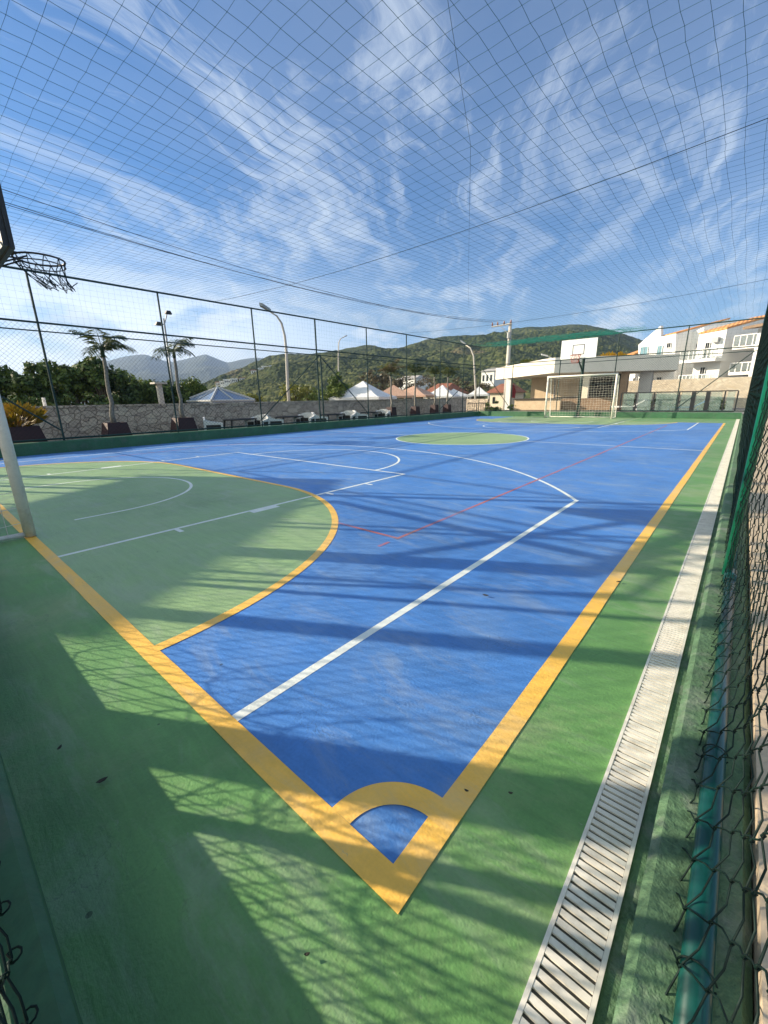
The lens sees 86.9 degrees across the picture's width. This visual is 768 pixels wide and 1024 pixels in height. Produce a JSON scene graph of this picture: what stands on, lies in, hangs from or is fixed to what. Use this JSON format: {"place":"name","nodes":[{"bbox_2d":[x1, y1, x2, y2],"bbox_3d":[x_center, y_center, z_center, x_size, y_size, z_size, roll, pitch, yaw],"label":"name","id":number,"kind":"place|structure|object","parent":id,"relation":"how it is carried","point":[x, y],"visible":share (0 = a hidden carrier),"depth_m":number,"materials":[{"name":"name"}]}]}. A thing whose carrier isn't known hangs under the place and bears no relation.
{"place":"outdoors","nodes":[
{"label":"outdoors","id":0,"kind":"place"},
{"bbox_2d":[70,354,262,404],"bbox_3d":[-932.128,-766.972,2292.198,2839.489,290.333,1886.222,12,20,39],"label":"mountain","id":1,"kind":"structure","parent":0,"point":[183,369],"depth_m":1976.03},
{"bbox_2d":[21,398,466,440],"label":"stone wall","id":2,"kind":"structure","parent":0,"point":[73,421],"depth_m":14.57,"materials":[{"name":"stone"}]},
{"bbox_2d":[0,416,735,1023],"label":"court floor","id":3,"kind":"structure","parent":0,"point":[190,864],"depth_m":1.04,"materials":[{"name":"green paint"}]},
{"bbox_2d":[0,396,36,541],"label":"football goal","id":4,"kind":"object","parent":3,"relation":"on","point":[14,476],"visible":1,"depth_m":3.37,"materials":[{"name":"white paint"}]},
{"bbox_2d":[0,416,722,862],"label":"blue playing field","id":5,"kind":"structure","parent":3,"relation":"on","point":[426,692],"depth_m":2.46,"materials":[{"name":"paint"}]},
{"bbox_2d":[0,416,674,644],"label":"lime goal areas","id":6,"kind":"object","parent":5,"relation":"on","point":[155,589],"visible":0.95,"depth_m":3.66,"materials":[{"name":"paint"}]},
{"bbox_2d":[560,337,597,417],"bbox_3d":[9.508,-6.464,19.829,1.506,3.660,1.476,-4,16,-10],"label":"basketball stand","id":7,"kind":"object","parent":6,"relation":"on","point":[578,349],"visible":1,"depth_m":19.38,"materials":[{"name":"white paint"}]},
{"bbox_2d":[544,373,619,418],"bbox_3d":[9.785,-5.731,20.139,3.204,2.053,0.812,12,20,39],"label":"football goal","id":8,"kind":"object","parent":6,"relation":"on","point":[587,375],"visible":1,"depth_m":20.00,"materials":[{"name":"white paint"}]},
{"bbox_2d":[0,419,702,720],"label":"white line markings","id":9,"kind":"object","parent":5,"relation":"on","point":[264,699],"visible":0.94,"depth_m":2.85,"materials":[{"name":"paint"}]},
{"bbox_2d":[0,418,725,913],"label":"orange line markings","id":10,"kind":"object","parent":5,"relation":"on","point":[386,880],"visible":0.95,"depth_m":1.30,"materials":[{"name":"paint"}]},
{"bbox_2d":[93,422,666,546],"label":"red line markings","id":11,"kind":"object","parent":5,"relation":"on","point":[457,512],"visible":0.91,"depth_m":4.16,"materials":[{"name":"paint"}]},
{"bbox_2d":[512,419,739,1023],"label":"drain channel","id":12,"kind":"object","parent":3,"relation":"on","point":[564,982],"visible":1,"depth_m":1.04,"materials":[{"name":"white plastic"}]},
{"bbox_2d":[593,419,740,1023],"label":"gutter edge","id":13,"kind":"object","parent":3,"relation":"on","point":[606,1005],"visible":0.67,"depth_m":1.04,"materials":[{"name":"green concrete"}]},
{"bbox_2d":[200,335,547,401],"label":"hill","id":14,"kind":"structure","parent":0,"point":[422,352],"depth_m":223.80,"materials":[{"name":"plant"}]},
{"bbox_2d":[396,375,430,389],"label":"house","id":15,"kind":"structure","parent":14,"relation":"on","point":[417,379],"depth_m":114.81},
{"bbox_2d":[481,367,504,386],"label":"house","id":16,"kind":"structure","parent":14,"relation":"on","point":[485,377],"depth_m":98.51,"materials":[{"name":"paint"}]},
{"bbox_2d":[0,0,767,374],"label":"sky","id":17,"kind":"structure","parent":0,"point":[380,16],"materials":[{"name":"blue"}]},
{"bbox_2d":[487,383,526,408],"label":"house","id":18,"kind":"structure","parent":0,"point":[519,395],"depth_m":45.82,"materials":[{"name":"paint"}]},
{"bbox_2d":[477,324,641,358],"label":"hill","id":19,"kind":"structure","parent":0,"point":[628,348],"depth_m":300.29,"materials":[{"name":"plant"}]},
{"bbox_2d":[598,351,629,355],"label":"yellow shrub","id":20,"kind":"object","parent":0,"point":[612,353],"visible":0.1,"depth_m":34.44,"materials":[{"name":"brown plant"}]},
{"bbox_2d":[568,408,744,413],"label":"terrace","id":21,"kind":"structure","parent":0,"point":[732,409],"depth_m":29.06,"materials":[{"name":"concrete"}]},
{"bbox_2d":[495,354,679,409],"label":"pavilion","id":22,"kind":"structure","parent":21,"relation":"on","point":[595,367],"depth_m":29.51,"materials":[{"name":"white concrete"}]},
{"bbox_2d":[619,390,738,411],"bbox_3d":[15.565,-5.833,21.762,5.166,1.230,0.260,12,20,39],"label":"glass windbreak","id":23,"kind":"object","parent":21,"relation":"on","point":[708,394],"visible":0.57,"depth_m":21.25,"materials":[{"name":"glass"}]},
{"bbox_2d":[728,323,762,376],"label":"terraced house","id":24,"kind":"structure","parent":0,"point":[760,325],"depth_m":32.23,"materials":[{"name":"white paint"}]},
{"bbox_2d":[748,419,767,1023],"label":"pavement","id":25,"kind":"structure","parent":0,"point":[760,939],"depth_m":1.03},
{"label":"ground","id":26,"kind":"structure","parent":0,"visible":0},
{"bbox_2d":[0,364,25,402],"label":"leafy tree","id":27,"kind":"object","parent":26,"relation":"on","point":[10,377],"visible":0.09,"depth_m":13.52,"materials":[{"name":"green plant"}]},
{"bbox_2d":[6,394,42,405],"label":"leafy bush","id":28,"kind":"object","parent":26,"relation":"on","point":[25,400],"visible":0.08,"depth_m":12.56,"materials":[{"name":"green plant"}]},
{"bbox_2d":[0,361,73,403],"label":"leafy tree","id":29,"kind":"object","parent":26,"relation":"on","point":[46,385],"visible":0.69,"depth_m":13.48,"materials":[{"name":"green plant"}]},
{"bbox_2d":[0,753,82,1023],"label":"kerb wall","id":30,"kind":"structure","parent":26,"relation":"on","point":[39,977],"depth_m":0.69,"materials":[{"name":"green paint"}]},
{"bbox_2d":[0,861,38,1023],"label":"fence","id":31,"kind":"object","parent":30,"relation":"on","point":[6,976],"visible":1,"depth_m":0.58,"materials":[{"name":"metal"}]},
{"bbox_2d":[35,393,83,407],"bbox_3d":[-10.716,-2.977,13.250,1.513,1.755,1.395,0,16,5],"label":"leafy bush","id":32,"kind":"object","parent":26,"relation":"on","point":[62,402],"visible":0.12,"depth_m":13.27,"materials":[{"name":"green plant"}]},
{"bbox_2d":[39,359,95,403],"bbox_3d":[-11.937,-4.264,15.618,1.574,3.019,1.857,4,16,19],"label":"leafy tree","id":33,"kind":"object","parent":26,"relation":"on","point":[74,385],"visible":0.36,"depth_m":15.14,"materials":[{"name":"green plant"}]},
{"bbox_2d":[82,391,106,404],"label":"leafy bush","id":34,"kind":"object","parent":26,"relation":"on","point":[91,398],"visible":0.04,"depth_m":13.98,"materials":[{"name":"green plant"}]},
{"bbox_2d":[66,356,129,399],"bbox_3d":[-10.834,-4.398,15.697,1.504,3.192,2.003,32,37,63],"label":"leafy tree","id":35,"kind":"object","parent":26,"relation":"on","point":[98,367],"visible":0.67,"depth_m":15.22,"materials":[{"name":"green plant"}]},
{"bbox_2d":[94,394,131,406],"bbox_3d":[-9.614,-3.387,14.600,1.149,1.742,0.994,-12,19,-34],"label":"leafy bush","id":36,"kind":"object","parent":26,"relation":"on","point":[115,397],"visible":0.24,"depth_m":14.29,"materials":[{"name":"green plant"}]},
{"bbox_2d":[103,382,142,403],"bbox_3d":[-10.794,-4.317,16.865,1.485,2.395,1.688,12,20,39],"label":"leafy tree","id":37,"kind":"object","parent":26,"relation":"on","point":[132,392],"visible":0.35,"depth_m":16.83,"materials":[{"name":"green plant"}]},
{"bbox_2d":[125,373,152,399],"bbox_3d":[-10.970,-4.766,17.967,1.550,2.644,1.662,12,20,39],"label":"leafy bush","id":38,"kind":"object","parent":26,"relation":"on","point":[134,379],"visible":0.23,"depth_m":17.69,"materials":[{"name":"green plant"}]},
{"bbox_2d":[137,380,156,403],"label":"leafy bush","id":39,"kind":"object","parent":26,"relation":"on","point":[146,401],"visible":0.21,"depth_m":17.97,"materials":[{"name":"green plant"}]},
{"bbox_2d":[150,382,166,405],"bbox_3d":[-8.291,-3.769,15.218,0.440,2.086,0.440,12,20,39],"label":"concrete post","id":40,"kind":"object","parent":26,"relation":"on","point":[160,392],"visible":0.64,"depth_m":14.97,"materials":[{"name":"concrete"}]},
{"bbox_2d":[144,380,173,403],"bbox_3d":[-10.404,-4.818,18.649,1.696,2.375,1.480,12,20,39],"label":"leafy bush","id":41,"kind":"object","parent":26,"relation":"on","point":[154,399],"visible":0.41,"depth_m":18.09,"materials":[{"name":"green plant"}]},
{"bbox_2d":[143,381,174,402],"bbox_3d":[-10.288,-4.881,18.877,1.404,2.374,1.498,-2,16,-2],"label":"leafy bush","id":42,"kind":"object","parent":26,"relation":"on","point":[166,400],"visible":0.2,"depth_m":18.59,"materials":[{"name":"green plant"}]},
{"bbox_2d":[155,310,173,385],"bbox_3d":[-10.133,-6.623,19.310,0.240,5.451,0.806,12,20,39],"label":"street lamp","id":43,"kind":"object","parent":26,"relation":"on","point":[164,322],"visible":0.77,"depth_m":18.87,"materials":[{"name":"black metal"}]},
{"bbox_2d":[165,383,198,403],"bbox_3d":[-9.830,-4.996,19.360,1.615,2.312,1.982,1,16,7],"label":"leafy bush","id":44,"kind":"object","parent":26,"relation":"on","point":[184,399],"visible":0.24,"depth_m":18.96,"materials":[{"name":"green plant"}]},
{"bbox_2d":[171,376,206,397],"bbox_3d":[-9.454,-5.303,19.867,1.487,2.615,1.921,7,17,25],"label":"leafy bush","id":45,"kind":"object","parent":26,"relation":"on","point":[196,385],"visible":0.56,"depth_m":19.42,"materials":[{"name":"green plant"}]},
{"bbox_2d":[186,387,254,404],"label":"glass pavilion","id":46,"kind":"structure","parent":26,"relation":"on","point":[213,398],"depth_m":18.79,"materials":[{"name":"glass"}]},
{"bbox_2d":[0,411,479,457],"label":"kerb wall","id":47,"kind":"structure","parent":26,"relation":"on","point":[44,447],"depth_m":12.04,"materials":[{"name":"green paint"}]},
{"bbox_2d":[0,266,481,442],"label":"fence","id":48,"kind":"object","parent":47,"relation":"on","point":[37,322],"visible":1,"depth_m":12.19,"materials":[{"name":"metal"}]},
{"bbox_2d":[243,393,266,401],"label":"leafy tree","id":49,"kind":"object","parent":26,"relation":"on","point":[252,396],"visible":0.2,"depth_m":20.23,"materials":[{"name":"green plant"}]},
{"bbox_2d":[259,302,289,400],"bbox_3d":[-5.337,-7.171,20.280,0.234,5.813,1.407,12,20,39],"label":"street lamp","id":50,"kind":"object","parent":26,"relation":"on","point":[262,305],"visible":0.73,"depth_m":20.46,"materials":[{"name":"metal"}]},
{"bbox_2d":[275,382,312,402],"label":"leafy tree","id":51,"kind":"object","parent":26,"relation":"on","point":[297,393],"visible":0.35,"depth_m":23.31,"materials":[{"name":"green plant"}]},
{"bbox_2d":[297,388,328,400],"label":"leafy tree","id":52,"kind":"object","parent":26,"relation":"on","point":[315,397],"visible":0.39,"depth_m":25.64,"materials":[{"name":"green plant"}]},
{"bbox_2d":[323,371,351,398],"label":"leafy tree","id":53,"kind":"object","parent":26,"relation":"on","point":[337,390],"visible":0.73,"depth_m":26.96,"materials":[{"name":"green plant"}]},
{"bbox_2d":[328,381,396,399],"bbox_3d":[-1.398,-7.727,28.050,3.612,2.569,3.612,5,17,20],"label":"pyramid tent","id":54,"kind":"object","parent":26,"relation":"on","point":[355,392],"visible":0.57,"depth_m":26.85,"materials":[{"name":"white fabric"}]},
{"bbox_2d":[357,369,389,390],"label":"dry scrub","id":55,"kind":"object","parent":26,"relation":"on","point":[384,381],"visible":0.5,"depth_m":48.35,"materials":[{"name":"green plant"}]},
{"bbox_2d":[371,385,413,399],"bbox_3d":[0.843,-9.672,35.006,3.477,2.499,3.477,1,16,6],"label":"pyramid tent","id":56,"kind":"object","parent":26,"relation":"on","point":[400,394],"visible":0.4,"depth_m":33.72,"materials":[{"name":"fabric"}]},
{"bbox_2d":[387,373,417,398],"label":"house","id":57,"kind":"structure","parent":26,"relation":"on","point":[400,382],"depth_m":54.49,"materials":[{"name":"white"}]},
{"bbox_2d":[403,386,433,398],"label":"pyramid tent","id":58,"kind":"object","parent":26,"relation":"on","point":[424,392],"visible":0.34,"depth_m":40.64,"materials":[{"name":"fabric"}]},
{"bbox_2d":[413,375,437,398],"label":"dry scrub","id":59,"kind":"object","parent":26,"relation":"on","point":[428,381],"visible":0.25,"depth_m":59.17,"materials":[{"name":"green plant"}]},
{"bbox_2d":[423,385,459,397],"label":"pyramid tent","id":60,"kind":"object","parent":26,"relation":"on","point":[451,394],"visible":0.43,"depth_m":41.37,"materials":[{"name":"white fabric"}]},
{"bbox_2d":[423,383,467,398],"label":"house","id":61,"kind":"structure","parent":26,"relation":"on","point":[452,385],"depth_m":52.08,"materials":[{"name":"ceramic"}]},
{"bbox_2d":[453,377,477,398],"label":"dry scrub","id":62,"kind":"object","parent":26,"relation":"on","point":[456,382],"visible":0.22,"depth_m":62.99,"materials":[{"name":"green plant"}]},
{"bbox_2d":[461,340,476,398],"bbox_3d":[7.548,-12.139,36.362,1.790,6.282,0.234,12,20,39],"label":"street lamp","id":63,"kind":"object","parent":26,"relation":"on","point":[474,369],"visible":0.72,"depth_m":35.89,"materials":[{"name":"metal"}]},
{"bbox_2d":[466,399,489,411],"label":"wall","id":64,"kind":"structure","parent":26,"relation":"on","point":[475,401],"depth_m":32.11,"materials":[{"name":"stone"}]},
{"bbox_2d":[465,382,491,398],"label":"dry scrub","id":65,"kind":"object","parent":26,"relation":"on","point":[482,384],"visible":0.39,"depth_m":63.24,"materials":[{"name":"plant"}]},
{"bbox_2d":[467,388,489,404],"bbox_3d":[9.436,-11.277,40.422,2.043,2.375,2.050,4,16,17],"label":"pyramid tent","id":66,"kind":"object","parent":26,"relation":"on","point":[482,394],"visible":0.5,"depth_m":39.59,"materials":[{"name":"white fabric"}]},
{"bbox_2d":[484,401,501,409],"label":"leafy bush","id":67,"kind":"object","parent":26,"relation":"on","point":[491,407],"visible":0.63,"depth_m":31.39,"materials":[{"name":"green plant"}]},
{"bbox_2d":[492,320,511,409],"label":"utility pole","id":68,"kind":"object","parent":26,"relation":"on","point":[508,347],"visible":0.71,"depth_m":41.30,"materials":[{"name":"concrete"}]},
{"bbox_2d":[2,189,481,321],"bbox_3d":[-1.673,-15.287,28.117,0.023,1.125,38.171,13,21,41],"label":"power cable","id":69,"kind":"object","parent":68,"relation":"attached to","point":[195,253],"visible":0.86,"depth_m":19.52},
{"bbox_2d":[6,202,497,321],"bbox_3d":[-1.475,-14.950,27.980,0.023,0.936,38.277,13,21,41],"label":"power cable","id":70,"kind":"object","parent":68,"relation":"attached to","point":[205,262],"visible":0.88,"depth_m":19.02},
{"bbox_2d":[5,204,501,320],"bbox_3d":[-1.218,-14.874,27.761,0.023,0.975,38.329,14,21,42],"label":"power cable","id":71,"kind":"object","parent":68,"relation":"attached to","point":[211,264],"visible":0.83,"depth_m":19.87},
{"bbox_2d":[480,411,741,418],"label":"kerb wall","id":72,"kind":"structure","parent":26,"relation":"on","point":[711,415],"depth_m":19.66,"materials":[{"name":"green paint"}]},
{"bbox_2d":[479,317,763,411],"bbox_3d":[10.546,-7.003,20.587,12.403,3.694,0.048,12,20,39],"label":"fence","id":73,"kind":"object","parent":72,"relation":"on","point":[640,358],"visible":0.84,"depth_m":19.35,"materials":[{"name":"metal"}]},
{"bbox_2d":[652,395,674,409],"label":"leafy bush","id":74,"kind":"object","parent":26,"relation":"on","point":[661,403],"visible":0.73,"depth_m":29.08,"materials":[{"name":"plant"}]},
{"bbox_2d":[612,414,752,1023],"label":"kerb wall","id":75,"kind":"structure","parent":26,"relation":"on","point":[650,969],"depth_m":0.83,"materials":[{"name":"green concrete"}]},
{"bbox_2d":[659,305,767,1023],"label":"fence","id":76,"kind":"object","parent":75,"relation":"on","point":[696,982],"visible":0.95,"depth_m":0.89,"materials":[{"name":"metal"}]},
{"bbox_2d":[0,0,767,346],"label":"overhead net","id":77,"kind":"object","parent":76,"relation":"attached to","point":[556,338],"visible":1,"depth_m":5.96,"materials":[{"name":"fabric"}]},
{"bbox_2d":[627,376,751,407],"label":"terrace wall","id":78,"kind":"structure","parent":26,"relation":"on","point":[674,383],"depth_m":31.49,"materials":[{"name":"beige stone"}]},
{"bbox_2d":[696,397,727,409],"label":"leafy bush","id":79,"kind":"object","parent":26,"relation":"on","point":[719,407],"visible":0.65,"depth_m":27.39,"materials":[{"name":"green plant"}]},
{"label":"path","id":80,"kind":"structure","parent":0,"visible":0},
{"bbox_2d":[9,425,46,443],"bbox_3d":[-9.191,-1.763,10.288,1.060,0.801,1.060,12,20,39],"label":"planter","id":81,"kind":"object","parent":80,"relation":"on","point":[24,436],"visible":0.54,"depth_m":10.04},
{"bbox_2d":[3,400,47,426],"bbox_3d":[-9.200,-2.440,10.133,1.283,0.707,1.362,12,20,39],"label":"croton plant","id":82,"kind":"object","parent":81,"relation":"on","point":[20,413],"visible":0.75,"depth_m":10.08,"materials":[{"name":"yellow plant"}]},
{"bbox_2d":[101,422,130,436],"bbox_3d":[-7.799,-2.216,11.848,0.741,0.786,0.741,12,20,39],"label":"planter","id":83,"kind":"object","parent":80,"relation":"on","point":[108,429],"visible":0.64,"depth_m":11.61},
{"bbox_2d":[68,328,134,422],"bbox_3d":[-7.744,-3.784,11.507,1.442,2.547,1.568,12,20,39],"label":"palm tree","id":84,"kind":"object","parent":83,"relation":"in","point":[112,342],"visible":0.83,"depth_m":11.24,"materials":[{"name":"green plant"}]},
{"bbox_2d":[170,417,197,432],"bbox_3d":[-6.530,-2.659,13.262,0.747,0.834,0.747,12,20,39],"label":"planter","id":85,"kind":"object","parent":80,"relation":"on","point":[189,424],"visible":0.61,"depth_m":13.03,"materials":[{"name":"brown"}]},
{"bbox_2d":[151,338,195,417],"bbox_3d":[-6.548,-4.217,12.831,1.555,2.536,1.368,12,20,39],"label":"palm tree","id":86,"kind":"object","parent":85,"relation":"on","point":[172,351],"visible":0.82,"depth_m":12.71,"materials":[{"name":"green plant"}]},
{"bbox_2d":[203,417,222,429],"bbox_3d":[-5.850,-2.857,13.950,0.600,0.820,0.750,-7,17,-21],"label":"garden chair","id":87,"kind":"object","parent":80,"relation":"on","point":[213,424],"visible":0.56,"depth_m":13.58,"materials":[{"name":"white plastic"}]},
{"bbox_2d":[223,418,257,428],"bbox_3d":[-5.214,-3.049,14.826,0.794,0.707,1.278,12,20,39],"label":"patio table","id":88,"kind":"object","parent":80,"relation":"on","point":[232,420],"visible":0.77,"depth_m":14.55,"materials":[{"name":"grey wood"}]},
{"bbox_2d":[244,414,269,426],"bbox_3d":[-4.720,-3.230,15.214,0.750,0.820,0.600,3,16,13],"label":"garden chair","id":89,"kind":"object","parent":80,"relation":"on","point":[265,420],"visible":0.36,"depth_m":15.27,"materials":[{"name":"white plastic"}]},
{"bbox_2d":[264,414,283,425],"bbox_3d":[-4.288,-3.373,15.698,0.600,0.820,0.750,-11,18,-31],"label":"garden chair","id":90,"kind":"object","parent":80,"relation":"on","point":[272,421],"visible":0.39,"depth_m":15.33,"materials":[{"name":"white plastic"}]},
{"bbox_2d":[275,415,304,421],"bbox_3d":[-3.793,-3.518,16.416,0.794,0.707,1.278,12,20,39],"label":"patio table","id":91,"kind":"object","parent":80,"relation":"on","point":[282,417],"visible":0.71,"depth_m":16.16,"materials":[{"name":"grey wood"}]},
{"bbox_2d":[293,412,315,423],"bbox_3d":[-3.279,-3.707,16.827,0.750,0.820,0.600,2,16,12],"label":"garden chair","id":92,"kind":"object","parent":80,"relation":"on","point":[304,415],"visible":0.51,"depth_m":16.94,"materials":[{"name":"white plastic"}]},
{"bbox_2d":[311,412,327,421],"bbox_3d":[-2.775,-3.873,17.391,0.600,0.820,0.750,-7,17,-20],"label":"garden chair","id":93,"kind":"object","parent":80,"relation":"on","point":[316,418],"visible":0.3,"depth_m":17.02,"materials":[{"name":"white plastic"}]},
{"bbox_2d":[336,410,356,420],"bbox_3d":[-1.710,-4.225,18.583,0.750,0.820,0.600,3,16,15],"label":"garden chair","id":94,"kind":"object","parent":80,"relation":"on","point":[348,414],"visible":0.46,"depth_m":18.69,"materials":[{"name":"white plastic"}]},
{"bbox_2d":[373,409,390,417],"bbox_3d":[-0.116,-4.752,20.366,0.750,0.820,0.600,4,16,19],"label":"garden chair","id":95,"kind":"object","parent":80,"relation":"on","point":[385,411],"visible":0.46,"depth_m":20.47,"materials":[{"name":"white plastic"}]},
{"bbox_2d":[386,407,396,416],"bbox_3d":[0.378,-4.967,20.985,0.461,0.884,0.461,12,20,39],"label":"planter","id":96,"kind":"object","parent":80,"relation":"on","point":[392,410],"visible":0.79,"depth_m":20.77,"materials":[{"name":"brown"}]},
{"bbox_2d":[377,359,405,406],"bbox_3d":[0.353,-6.493,20.587,1.478,2.413,1.521,12,20,39],"label":"palm tree","id":97,"kind":"object","parent":96,"relation":"in","point":[390,367],"visible":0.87,"depth_m":20.36,"materials":[{"name":"green plant"}]},
{"bbox_2d":[410,406,419,415],"bbox_3d":[1.730,-5.408,22.499,0.459,0.872,0.459,12,20,39],"label":"planter","id":98,"kind":"object","parent":80,"relation":"on","point":[414,410],"visible":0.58,"depth_m":22.31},
{"bbox_2d":[405,363,426,405],"bbox_3d":[1.715,-6.867,22.062,1.274,2.306,1.297,-4,16,-11],"label":"palm tree","id":99,"kind":"object","parent":98,"relation":"in","point":[415,369],"visible":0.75,"depth_m":21.84,"materials":[{"name":"green plant"}]},
{"bbox_2d":[430,405,438,413],"bbox_3d":[2.959,-5.836,23.869,0.450,0.916,0.450,12,20,39],"label":"planter","id":100,"kind":"object","parent":80,"relation":"on","point":[435,409],"visible":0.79,"depth_m":23.69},
{"bbox_2d":[426,365,445,404],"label":"palm tree","id":101,"kind":"object","parent":100,"relation":"in","point":[430,371],"visible":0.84,"depth_m":23.19,"materials":[{"name":"green plant"}]},
{"bbox_2d":[442,404,450,413],"bbox_3d":[3.868,-6.133,24.886,0.430,0.909,0.430,12,20,39],"label":"planter","id":102,"kind":"object","parent":80,"relation":"on","point":[446,407],"visible":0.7,"depth_m":24.68,"materials":[{"name":"brown"}]},
{"bbox_2d":[437,364,460,403],"bbox_3d":[3.798,-7.681,24.483,1.555,2.434,1.499,12,20,39],"label":"palm tree","id":103,"kind":"object","parent":102,"relation":"in","point":[447,370],"visible":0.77,"depth_m":24.29,"materials":[{"name":"green plant"}]},
{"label":"terrace bank","id":104,"kind":"structure","parent":0,"visible":0},
{"bbox_2d":[627,318,729,380],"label":"terraced house","id":105,"kind":"structure","parent":104,"relation":"on","point":[654,345],"depth_m":41.28,"materials":[{"name":"paint"}]},
{"bbox_2d":[640,346,648,354],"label":"window","id":106,"kind":"structure","parent":105,"relation":"in","point":[643,349],"depth_m":42.66,"materials":[{"name":"glass"}]},
{"bbox_2d":[678,315,764,378],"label":"terraced house","id":107,"kind":"structure","parent":104,"relation":"on","point":[710,334],"depth_m":34.88,"materials":[{"name":"paint"}]},
{"bbox_2d":[703,342,710,357],"bbox_3d":[27.836,-13.931,34.976,0.094,1.258,0.449,-8,17,-23],"label":"door","id":108,"kind":"structure","parent":107,"relation":"in","point":[707,345],"depth_m":34.95,"materials":[{"name":"white plastic"}]},
{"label":"back pavement","id":109,"kind":"structure","parent":0,"visible":0},
{"bbox_2d":[0,184,77,292],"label":"basketball stand","id":110,"kind":"object","parent":109,"relation":"on","point":[7,247],"visible":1,"depth_m":4.23,"materials":[{"name":"black metal"}]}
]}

